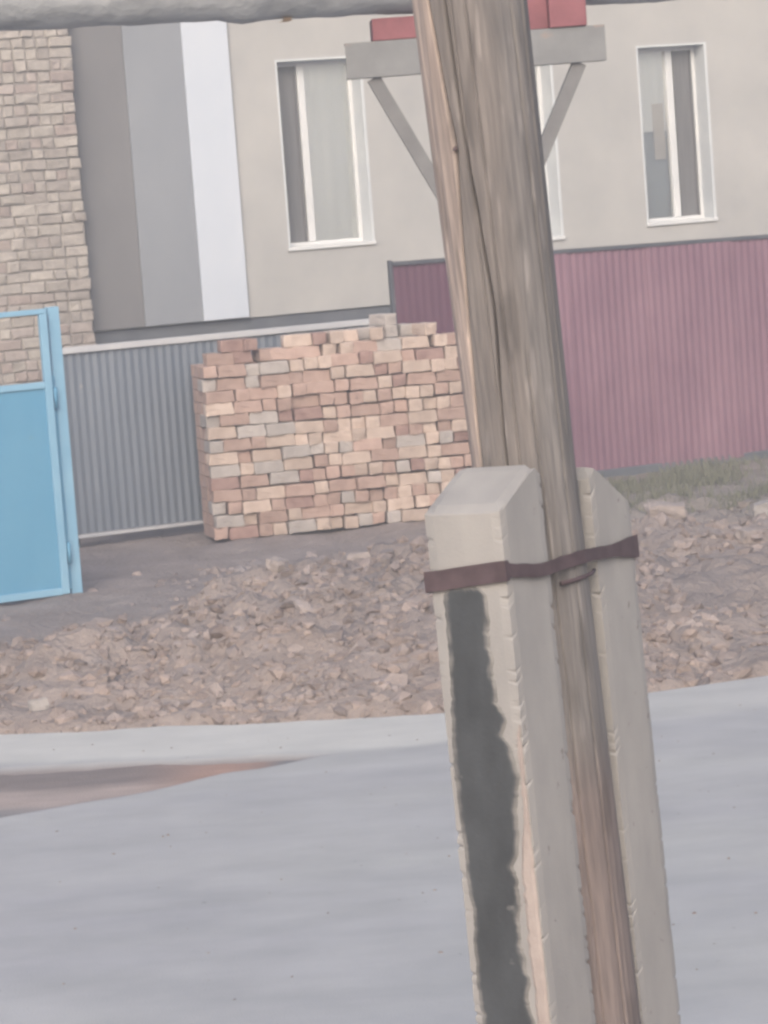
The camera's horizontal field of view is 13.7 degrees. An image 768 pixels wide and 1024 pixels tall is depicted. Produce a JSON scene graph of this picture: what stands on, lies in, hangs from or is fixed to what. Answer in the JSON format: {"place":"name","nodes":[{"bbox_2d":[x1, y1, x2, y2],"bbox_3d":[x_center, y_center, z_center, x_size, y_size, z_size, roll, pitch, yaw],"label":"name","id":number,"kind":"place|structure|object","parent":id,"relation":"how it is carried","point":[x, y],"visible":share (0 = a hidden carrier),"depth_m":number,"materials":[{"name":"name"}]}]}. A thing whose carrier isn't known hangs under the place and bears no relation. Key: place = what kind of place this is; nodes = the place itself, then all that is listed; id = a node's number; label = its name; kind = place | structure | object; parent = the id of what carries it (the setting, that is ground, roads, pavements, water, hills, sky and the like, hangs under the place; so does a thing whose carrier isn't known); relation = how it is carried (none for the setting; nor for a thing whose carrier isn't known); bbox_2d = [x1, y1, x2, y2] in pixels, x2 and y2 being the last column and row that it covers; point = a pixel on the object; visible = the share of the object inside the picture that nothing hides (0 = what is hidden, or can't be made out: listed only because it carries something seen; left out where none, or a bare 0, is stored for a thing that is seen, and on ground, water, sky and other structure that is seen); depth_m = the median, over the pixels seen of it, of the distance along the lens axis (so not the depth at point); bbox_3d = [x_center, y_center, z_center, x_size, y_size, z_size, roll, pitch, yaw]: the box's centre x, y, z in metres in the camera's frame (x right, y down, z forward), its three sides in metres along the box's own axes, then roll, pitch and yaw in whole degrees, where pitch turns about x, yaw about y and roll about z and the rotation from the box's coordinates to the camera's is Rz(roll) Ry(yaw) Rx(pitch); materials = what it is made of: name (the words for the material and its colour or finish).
{"place":"outdoors","nodes":[
{"label":"outdoors","id":0,"kind":"place"},
{"bbox_2d":[0,29,95,385],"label":"brick building","id":1,"kind":"structure","parent":0,"point":[43,253],"depth_m":31.39,"materials":[{"name":"brick"}]},
{"bbox_2d":[0,676,767,1023],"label":"road","id":2,"kind":"structure","parent":0,"point":[246,892],"depth_m":14.00,"materials":[{"name":"asphalt"}]},
{"bbox_2d":[0,760,294,817],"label":"dirt hollow","id":3,"kind":"object","parent":2,"relation":"on","point":[25,793],"visible":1,"depth_m":16.70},
{"bbox_2d":[0,458,767,734],"bbox_3d":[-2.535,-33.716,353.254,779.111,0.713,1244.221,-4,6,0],"label":"ground","id":4,"kind":"structure","parent":0,"point":[110,564],"depth_m":20.92,"materials":[{"name":"soil"}]},
{"bbox_2d":[0,306,82,602],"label":"blue gate","id":5,"kind":"structure","parent":4,"relation":"on","point":[39,551],"depth_m":24.46,"materials":[{"name":"metal"}]},
{"bbox_2d":[62,319,368,547],"bbox_3d":[-1.330,-0.630,28.568,3.200,1.955,0.130,-7,7,-25],"label":"corrugated fence","id":6,"kind":"object","parent":4,"relation":"on","point":[132,433],"visible":0.44,"depth_m":28.14,"materials":[{"name":"metal"}]},
{"bbox_2d":[228,525,258,539],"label":"brick","id":7,"kind":"object","parent":4,"relation":"on","point":[245,531],"visible":1,"depth_m":27.67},
{"bbox_2d":[213,513,244,527],"bbox_3d":[-1.343,0.076,27.681,0.257,0.112,0.128,-4,6,-15],"label":"brick","id":8,"kind":"object","parent":7,"relation":"on","point":[228,520],"visible":1,"depth_m":27.63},
{"bbox_2d":[226,501,241,514],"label":"brick","id":9,"kind":"object","parent":8,"relation":"on","point":[233,507],"visible":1,"depth_m":27.62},
{"bbox_2d":[211,488,241,502],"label":"brick","id":10,"kind":"object","parent":9,"relation":"on","point":[231,495],"visible":1,"depth_m":27.61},
{"bbox_2d":[208,476,239,490],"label":"brick","id":11,"kind":"object","parent":10,"relation":"on","point":[227,483],"visible":1,"depth_m":27.61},
{"bbox_2d":[208,464,240,478],"bbox_3d":[-1.379,-0.354,27.658,0.261,0.112,0.130,-7,6,-11],"label":"brick","id":12,"kind":"object","parent":11,"relation":"on","point":[220,471],"visible":1,"depth_m":27.60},
{"bbox_2d":[206,452,238,465],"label":"brick","id":13,"kind":"object","parent":12,"relation":"on","point":[226,458],"visible":1,"depth_m":27.59,"materials":[{"name":"brick"}]},
{"bbox_2d":[204,440,223,453],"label":"brick","id":14,"kind":"object","parent":13,"relation":"on","point":[212,446],"visible":1,"depth_m":27.55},
{"bbox_2d":[205,426,236,439],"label":"brick","id":15,"kind":"object","parent":14,"relation":"on","point":[220,432],"visible":1,"depth_m":27.56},
{"bbox_2d":[200,414,219,427],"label":"brick","id":16,"kind":"object","parent":15,"relation":"on","point":[210,422],"visible":0.94,"depth_m":27.57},
{"bbox_2d":[202,402,234,416],"bbox_3d":[-1.427,-0.886,27.574,0.257,0.112,0.128,-7,6,-13],"label":"brick","id":17,"kind":"object","parent":16,"relation":"on","point":[216,409],"visible":1,"depth_m":27.52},
{"bbox_2d":[203,390,234,404],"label":"brick","id":18,"kind":"object","parent":17,"relation":"on","point":[215,397],"visible":1,"depth_m":27.51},
{"bbox_2d":[215,376,245,390],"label":"brick","id":19,"kind":"object","parent":18,"relation":"on","point":[230,383],"visible":1,"depth_m":27.54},
{"bbox_2d":[215,363,246,377],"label":"brick","id":20,"kind":"object","parent":19,"relation":"on","point":[235,370],"visible":1,"depth_m":27.51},
{"bbox_2d":[202,353,234,365],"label":"brick","id":21,"kind":"object","parent":20,"relation":"on","point":[210,359],"visible":1,"depth_m":27.54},
{"bbox_2d":[272,522,287,534],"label":"brick","id":22,"kind":"object","parent":4,"relation":"on","point":[280,528],"visible":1,"depth_m":27.72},
{"bbox_2d":[257,510,287,523],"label":"brick","id":23,"kind":"object","parent":22,"relation":"on","point":[271,516],"visible":1,"depth_m":27.72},
{"bbox_2d":[242,499,271,513],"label":"brick","id":24,"kind":"object","parent":23,"relation":"on","point":[255,506],"visible":1,"depth_m":27.67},
{"bbox_2d":[240,487,255,500],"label":"brick","id":25,"kind":"object","parent":24,"relation":"on","point":[248,493],"visible":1,"depth_m":27.66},
{"bbox_2d":[238,473,268,487],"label":"brick","id":26,"kind":"object","parent":25,"relation":"on","point":[251,480],"visible":1,"depth_m":27.68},
{"bbox_2d":[252,460,283,474],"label":"brick","id":27,"kind":"object","parent":26,"relation":"on","point":[264,467],"visible":1,"depth_m":27.68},
{"bbox_2d":[250,448,281,461],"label":"brick","id":28,"kind":"object","parent":27,"relation":"on","point":[263,455],"visible":1,"depth_m":27.68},
{"bbox_2d":[265,434,294,447],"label":"brick","id":29,"kind":"object","parent":28,"relation":"on","point":[281,440],"visible":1,"depth_m":27.68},
{"bbox_2d":[264,421,295,436],"bbox_3d":[-0.906,-0.720,27.718,0.261,0.112,0.130,-8,7,-16],"label":"brick","id":30,"kind":"object","parent":29,"relation":"on","point":[277,429],"visible":1,"depth_m":27.66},
{"bbox_2d":[276,409,292,420],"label":"brick","id":31,"kind":"object","parent":30,"relation":"on","point":[284,415],"visible":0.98,"depth_m":27.68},
{"bbox_2d":[275,397,290,410],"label":"brick","id":32,"kind":"object","parent":31,"relation":"on","point":[282,404],"visible":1,"depth_m":27.64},
{"bbox_2d":[276,385,291,397],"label":"brick","id":33,"kind":"object","parent":32,"relation":"on","point":[283,391],"visible":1,"depth_m":27.64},
{"bbox_2d":[258,374,289,387],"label":"brick","id":34,"kind":"object","parent":33,"relation":"on","point":[272,380],"visible":1,"depth_m":27.62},
{"bbox_2d":[258,360,288,374],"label":"brick","id":35,"kind":"object","parent":34,"relation":"on","point":[274,367],"visible":1,"depth_m":27.61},
{"bbox_2d":[270,498,285,510],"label":"brick","id":36,"kind":"object","parent":23,"relation":"on","point":[277,504],"visible":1,"depth_m":27.71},
{"bbox_2d":[254,485,285,499],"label":"brick","id":37,"kind":"object","parent":36,"relation":"on","point":[271,492],"visible":1,"depth_m":27.72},
{"bbox_2d":[285,518,316,533],"bbox_3d":[-0.724,0.119,27.827,0.257,0.112,0.128,-8,7,-16],"label":"brick","id":38,"kind":"object","parent":4,"relation":"on","point":[304,525],"visible":1,"depth_m":27.77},
{"bbox_2d":[286,508,301,519],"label":"brick","id":39,"kind":"object","parent":38,"relation":"on","point":[294,514],"visible":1,"depth_m":27.77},
{"bbox_2d":[284,495,313,509],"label":"brick","id":40,"kind":"object","parent":39,"relation":"on","point":[299,502],"visible":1,"depth_m":27.77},
{"bbox_2d":[284,483,314,496],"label":"brick","id":41,"kind":"object","parent":40,"relation":"on","point":[299,489],"visible":1,"depth_m":27.74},
{"bbox_2d":[267,470,299,484],"bbox_3d":[-0.878,-0.302,27.782,0.266,0.113,0.127,-6,6,-16],"label":"brick","id":42,"kind":"object","parent":41,"relation":"on","point":[289,476],"visible":1,"depth_m":27.73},
{"bbox_2d":[298,469,313,481],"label":"brick","id":43,"kind":"object","parent":41,"relation":"on","point":[305,474],"visible":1,"depth_m":27.76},
{"bbox_2d":[282,456,312,470],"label":"brick","id":44,"kind":"object","parent":43,"relation":"on","point":[298,463],"visible":1,"depth_m":27.74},
{"bbox_2d":[280,444,310,458],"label":"brick","id":45,"kind":"object","parent":44,"relation":"on","point":[292,451],"visible":1,"depth_m":27.71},
{"bbox_2d":[314,517,330,529],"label":"brick","id":46,"kind":"object","parent":4,"relation":"on","point":[322,523],"visible":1,"depth_m":27.82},
{"bbox_2d":[301,504,330,519],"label":"brick","id":47,"kind":"object","parent":46,"relation":"on","point":[316,512],"visible":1,"depth_m":27.83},
{"bbox_2d":[312,493,326,506],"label":"brick","id":48,"kind":"object","parent":47,"relation":"on","point":[319,499],"visible":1,"depth_m":27.81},
{"bbox_2d":[311,480,328,493],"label":"brick","id":49,"kind":"object","parent":48,"relation":"on","point":[320,486],"visible":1,"depth_m":27.78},
{"bbox_2d":[311,467,325,479],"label":"brick","id":50,"kind":"object","parent":49,"relation":"on","point":[318,473],"visible":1,"depth_m":27.80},
{"bbox_2d":[310,453,328,466],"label":"brick","id":51,"kind":"object","parent":50,"relation":"on","point":[320,460],"visible":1,"depth_m":27.78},
{"bbox_2d":[310,442,323,454],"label":"brick","id":52,"kind":"object","parent":51,"relation":"on","point":[317,449],"visible":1,"depth_m":27.78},
{"bbox_2d":[307,432,321,445],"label":"brick","id":53,"kind":"object","parent":52,"relation":"on","point":[314,438],"visible":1,"depth_m":27.75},
{"bbox_2d":[293,420,323,433],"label":"brick","id":54,"kind":"object","parent":53,"relation":"on","point":[309,426],"visible":1,"depth_m":27.73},
{"bbox_2d":[291,406,322,420],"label":"brick","id":55,"kind":"object","parent":54,"relation":"on","point":[306,413],"visible":1,"depth_m":27.72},
{"bbox_2d":[190,345,466,537],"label":"bricks","id":56,"kind":"object","parent":4,"relation":"on","point":[204,477],"visible":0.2,"depth_m":27.96,"materials":[{"name":"brick"}]},
{"bbox_2d":[250,436,265,448],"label":"brick","id":57,"kind":"object","parent":56,"relation":"on","point":[258,442],"visible":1,"depth_m":27.62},
{"bbox_2d":[235,424,266,438],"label":"brick","id":58,"kind":"object","parent":57,"relation":"on","point":[253,430],"visible":1,"depth_m":27.61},
{"bbox_2d":[355,513,372,525],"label":"brick","id":59,"kind":"object","parent":4,"relation":"on","point":[365,519],"visible":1,"depth_m":27.91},
{"bbox_2d":[341,501,371,514],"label":"brick","id":60,"kind":"object","parent":59,"relation":"on","point":[357,507],"visible":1,"depth_m":27.93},
{"bbox_2d":[338,490,354,502],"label":"brick","id":61,"kind":"object","parent":60,"relation":"on","point":[347,496],"visible":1,"depth_m":27.88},
{"bbox_2d":[325,477,356,491],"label":"brick","id":62,"kind":"object","parent":61,"relation":"on","point":[342,484],"visible":1,"depth_m":27.86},
{"bbox_2d":[338,464,355,476],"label":"brick","id":63,"kind":"object","parent":62,"relation":"on","point":[347,470],"visible":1,"depth_m":27.84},
{"bbox_2d":[341,451,370,464],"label":"brick","id":64,"kind":"object","parent":63,"relation":"on","point":[353,457],"visible":1,"depth_m":27.84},
{"bbox_2d":[338,441,352,452],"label":"brick","id":65,"kind":"object","parent":64,"relation":"on","point":[343,446],"visible":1,"depth_m":27.83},
{"bbox_2d":[322,429,351,442],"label":"brick","id":66,"kind":"object","parent":65,"relation":"on","point":[340,435],"visible":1,"depth_m":27.81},
{"bbox_2d":[319,418,336,431],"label":"brick","id":67,"kind":"object","parent":66,"relation":"on","point":[329,424],"visible":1,"depth_m":27.76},
{"bbox_2d":[320,405,336,417],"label":"brick","id":68,"kind":"object","parent":67,"relation":"on","point":[328,411],"visible":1,"depth_m":27.77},
{"bbox_2d":[316,393,333,405],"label":"brick","id":69,"kind":"object","parent":68,"relation":"on","point":[325,398],"visible":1,"depth_m":27.73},
{"bbox_2d":[306,380,334,393],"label":"brick","id":70,"kind":"object","parent":69,"relation":"on","point":[313,387],"visible":1,"depth_m":27.74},
{"bbox_2d":[301,369,330,382],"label":"brick","id":71,"kind":"object","parent":70,"relation":"on","point":[316,375],"visible":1,"depth_m":27.73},
{"bbox_2d":[299,357,317,369],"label":"brick","id":72,"kind":"object","parent":71,"relation":"on","point":[310,362],"visible":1,"depth_m":27.68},
{"bbox_2d":[292,345,320,357],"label":"brick","id":73,"kind":"object","parent":72,"relation":"on","point":[308,351],"visible":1,"depth_m":27.72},
{"bbox_2d":[280,333,311,347],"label":"brick","id":74,"kind":"object","parent":73,"relation":"on","point":[296,340],"visible":1,"depth_m":27.70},
{"bbox_2d":[353,489,368,501],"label":"brick","id":75,"kind":"object","parent":60,"relation":"on","point":[361,495],"visible":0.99,"depth_m":27.88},
{"bbox_2d":[355,474,385,489],"bbox_3d":[-0.119,-0.263,27.914,0.257,0.112,0.128,-7,6,-10],"label":"brick","id":76,"kind":"object","parent":75,"relation":"on","point":[371,481],"visible":1,"depth_m":27.86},
{"bbox_2d":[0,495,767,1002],"bbox_3d":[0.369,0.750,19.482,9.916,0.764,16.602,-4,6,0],"label":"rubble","id":77,"kind":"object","parent":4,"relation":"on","point":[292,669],"visible":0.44,"depth_m":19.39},
{"bbox_2d":[400,507,427,521],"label":"brick","id":78,"kind":"object","parent":4,"relation":"on","point":[413,514],"visible":0.84,"depth_m":28.00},
{"bbox_2d":[400,496,413,508],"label":"brick","id":79,"kind":"object","parent":78,"relation":"on","point":[407,502],"visible":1,"depth_m":27.99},
{"bbox_2d":[395,485,411,497],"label":"brick","id":80,"kind":"object","parent":79,"relation":"on","point":[404,491],"visible":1,"depth_m":27.97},
{"bbox_2d":[397,470,427,485],"bbox_3d":[0.242,-0.295,28.053,0.265,0.110,0.129,-7,6,-15],"label":"brick","id":81,"kind":"object","parent":80,"relation":"on","point":[411,478],"visible":1,"depth_m":28.00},
{"bbox_2d":[391,459,410,471],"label":"brick","id":82,"kind":"object","parent":81,"relation":"on","point":[402,465],"visible":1,"depth_m":27.94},
{"bbox_2d":[369,447,398,460],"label":"brick","id":83,"kind":"object","parent":82,"relation":"on","point":[385,454],"visible":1,"depth_m":27.90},
{"bbox_2d":[352,438,382,451],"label":"brick","id":84,"kind":"object","parent":83,"relation":"on","point":[365,444],"visible":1,"depth_m":27.85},
{"bbox_2d":[365,426,394,438],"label":"brick","id":85,"kind":"object","parent":84,"relation":"on","point":[386,432],"visible":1,"depth_m":27.87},
{"bbox_2d":[363,415,379,427],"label":"brick","id":86,"kind":"object","parent":85,"relation":"on","point":[372,421],"visible":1,"depth_m":27.84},
{"bbox_2d":[348,402,379,416],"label":"brick","id":87,"kind":"object","parent":86,"relation":"on","point":[364,409],"visible":1,"depth_m":27.85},
{"bbox_2d":[359,389,376,401],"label":"brick","id":88,"kind":"object","parent":87,"relation":"on","point":[369,395],"visible":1,"depth_m":27.81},
{"bbox_2d":[346,376,377,390],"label":"brick","id":89,"kind":"object","parent":88,"relation":"on","point":[362,383],"visible":1,"depth_m":27.81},
{"bbox_2d":[343,363,374,376],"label":"brick","id":90,"kind":"object","parent":89,"relation":"on","point":[366,369],"visible":1,"depth_m":27.77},
{"bbox_2d":[406,458,424,469],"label":"brick","id":91,"kind":"object","parent":81,"relation":"on","point":[417,463],"visible":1,"depth_m":27.97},
{"bbox_2d":[398,445,426,459],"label":"brick","id":92,"kind":"object","parent":91,"relation":"on","point":[408,452],"visible":1,"depth_m":27.97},
{"bbox_2d":[396,433,425,447],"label":"brick","id":93,"kind":"object","parent":92,"relation":"on","point":[410,440],"visible":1,"depth_m":27.96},
{"bbox_2d":[393,425,408,435],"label":"brick","id":94,"kind":"object","parent":93,"relation":"on","point":[401,430],"visible":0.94,"depth_m":27.94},
{"bbox_2d":[377,413,407,426],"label":"brick","id":95,"kind":"object","parent":94,"relation":"on","point":[394,419],"visible":1,"depth_m":27.91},
{"bbox_2d":[391,398,407,411],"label":"brick","id":96,"kind":"object","parent":95,"relation":"on","point":[399,405],"visible":0.89,"depth_m":27.95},
{"bbox_2d":[387,386,404,398],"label":"brick","id":97,"kind":"object","parent":96,"relation":"on","point":[397,392],"visible":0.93,"depth_m":27.91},
{"bbox_2d":[387,373,405,386],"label":"brick","id":98,"kind":"object","parent":97,"relation":"on","point":[398,379],"visible":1,"depth_m":27.88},
{"bbox_2d":[387,361,401,373],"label":"brick","id":99,"kind":"object","parent":98,"relation":"on","point":[394,367],"visible":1,"depth_m":27.86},
{"bbox_2d":[372,349,401,363],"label":"brick","id":100,"kind":"object","parent":99,"relation":"on","point":[388,356],"visible":1,"depth_m":27.82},
{"bbox_2d":[408,423,422,434],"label":"brick","id":101,"kind":"object","parent":93,"relation":"on","point":[416,429],"visible":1,"depth_m":27.95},
{"bbox_2d":[406,409,436,423],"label":"brick","id":102,"kind":"object","parent":101,"relation":"on","point":[424,416],"visible":1,"depth_m":27.94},
{"bbox_2d":[419,396,435,409],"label":"brick","id":103,"kind":"object","parent":102,"relation":"on","point":[428,402],"visible":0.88,"depth_m":27.98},
{"bbox_2d":[415,384,432,396],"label":"brick","id":104,"kind":"object","parent":103,"relation":"on","point":[425,390],"visible":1,"depth_m":27.93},
{"bbox_2d":[405,371,435,384],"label":"brick","id":105,"kind":"object","parent":104,"relation":"on","point":[423,378],"visible":1,"depth_m":27.93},
{"bbox_2d":[412,0,680,1023],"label":"utility pole","id":106,"kind":"object","parent":4,"relation":"on","point":[530,576],"visible":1,"depth_m":7.22,"materials":[{"name":"wood"}]},
{"bbox_2d":[344,0,606,198],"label":"pipe support","id":107,"kind":"object","parent":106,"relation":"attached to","point":[561,32],"visible":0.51,"depth_m":16.33,"materials":[{"name":"paint"}]},
{"bbox_2d":[0,0,670,30],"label":"overhead pipe","id":108,"kind":"object","parent":107,"relation":"on","point":[18,15],"visible":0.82,"depth_m":15.92,"materials":[{"name":"metal"}]},
{"bbox_2d":[387,234,767,477],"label":"maroon fence","id":109,"kind":"object","parent":4,"relation":"on","point":[665,346],"visible":0.58,"depth_m":30.95,"materials":[{"name":"metal"}]},
{"bbox_2d":[644,501,687,519],"bbox_3d":[2.205,-0.012,25.052,0.339,0.141,0.185,-1,14,-6],"label":"stone","id":110,"kind":"object","parent":4,"relation":"on","point":[676,510],"visible":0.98,"depth_m":24.98,"materials":[{"name":"stone"}]},
{"bbox_2d":[601,452,767,514],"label":"grass","id":111,"kind":"structure","parent":4,"relation":"on","point":[711,476],"depth_m":29.46,"materials":[{"name":"plant"}]},
{"bbox_2d":[68,0,767,344],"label":"plastered house","id":112,"kind":"structure","parent":0,"point":[252,176],"depth_m":33.08,"materials":[{"name":"beige paint"}]},
{"bbox_2d":[274,56,375,250],"bbox_3d":[-0.672,-3.706,33.067,0.990,1.950,0.350,-7,7,-25],"label":"window","id":113,"kind":"structure","parent":112,"relation":"in","point":[322,113],"depth_m":33.17,"materials":[{"name":"white plastic"}]},
{"bbox_2d":[534,65,564,239],"bbox_3d":[1.369,-3.883,34.025,0.930,2.040,0.350,-7,7,-25],"label":"window","id":114,"kind":"structure","parent":112,"relation":"in","point":[543,74],"depth_m":34.17,"materials":[{"name":"white plastic"}]},
{"bbox_2d":[635,42,717,226],"bbox_3d":[3.106,-4.108,34.835,0.890,1.940,0.350,-7,7,-25],"label":"window","id":115,"kind":"structure","parent":112,"relation":"in","point":[673,85],"depth_m":34.94,"materials":[{"name":"white plastic"}]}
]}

